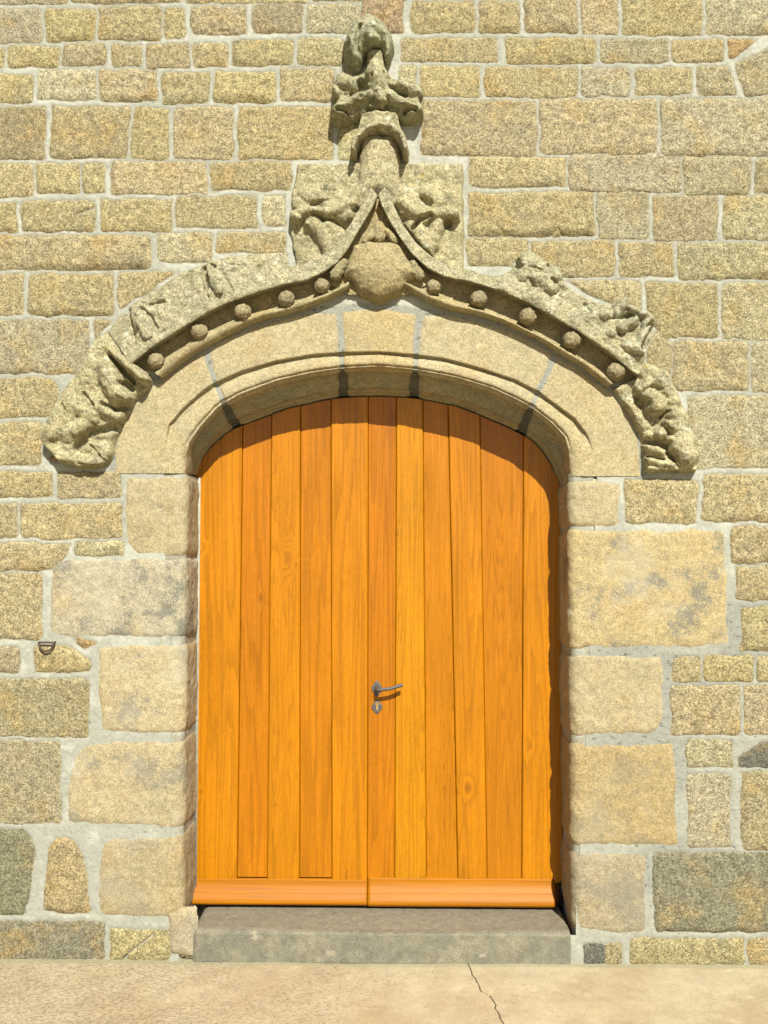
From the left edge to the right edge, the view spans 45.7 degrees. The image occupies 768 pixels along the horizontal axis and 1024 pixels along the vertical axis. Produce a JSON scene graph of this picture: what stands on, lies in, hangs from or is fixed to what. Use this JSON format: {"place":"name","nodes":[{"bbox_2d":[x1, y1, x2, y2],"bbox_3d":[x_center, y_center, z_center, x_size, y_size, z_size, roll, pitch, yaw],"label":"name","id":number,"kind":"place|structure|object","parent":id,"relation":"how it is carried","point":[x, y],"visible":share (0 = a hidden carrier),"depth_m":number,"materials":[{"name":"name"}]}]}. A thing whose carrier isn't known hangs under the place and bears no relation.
{"place":"outdoors","nodes":[
{"label":"outdoors","id":0,"kind":"place"},
{"bbox_2d":[0,957,767,1023],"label":"ground","id":1,"kind":"structure","parent":0,"point":[183,990],"depth_m":4.07,"materials":[{"name":"concrete"}]},
{"bbox_2d":[193,902,570,964],"bbox_3d":[-0.012,2.099,4.560,1.816,0.169,0.375,0,-3,1],"label":"stone threshold","id":2,"kind":"object","parent":1,"relation":"on","point":[359,934],"visible":0.91,"depth_m":4.39,"materials":[{"name":"stone"}]},
{"bbox_2d":[0,0,767,964],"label":"church wall","id":3,"kind":"structure","parent":1,"relation":"on","point":[608,152],"depth_m":4.54,"materials":[{"name":"stone"}]},
{"bbox_2d":[37,641,55,651],"bbox_3d":[-1.655,0.660,4.478,0.088,0.050,0.049,0,-3,1],"label":"iron ring","id":4,"kind":"object","parent":3,"relation":"attached to","point":[48,650],"visible":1,"depth_m":4.46,"materials":[{"name":"grey metal"}]},
{"bbox_2d":[40,13,699,472],"bbox_3d":[-0.075,-1.345,4.495,3.267,2.311,0.190,0,-3,1],"label":"hood mould","id":5,"kind":"object","parent":3,"relation":"attached to","point":[380,223],"visible":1,"depth_m":4.48,"materials":[{"name":"beige stone"}]},
{"bbox_2d":[51,309,728,958],"bbox_3d":[0.020,0.592,4.631,3.355,3.201,0.378,0,-3,1],"label":"stone doorway","id":6,"kind":"structure","parent":3,"relation":"attached to","point":[629,587],"depth_m":4.48,"materials":[{"name":"stone"}]},
{"bbox_2d":[192,397,562,907],"bbox_3d":[-0.032,0.711,4.736,1.936,2.666,0.147,0,-3,1],"label":"double door","id":7,"kind":"structure","parent":6,"relation":"attached to","point":[379,722],"depth_m":4.73,"materials":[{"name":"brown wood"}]},
{"bbox_2d":[192,397,367,905],"bbox_3d":[-0.542,0.702,4.747,0.916,2.613,0.102,0,-3,1],"label":"door leaf","id":8,"kind":"structure","parent":7,"relation":"in","point":[283,706],"depth_m":4.74,"materials":[{"name":"brown wood"}]},
{"bbox_2d":[367,397,562,907],"bbox_3d":[0.425,0.700,4.729,1.022,2.615,0.106,0,-3,1],"label":"door leaf","id":9,"kind":"structure","parent":7,"relation":"in","point":[464,794],"depth_m":4.72,"materials":[{"name":"brown wood"}]}
]}

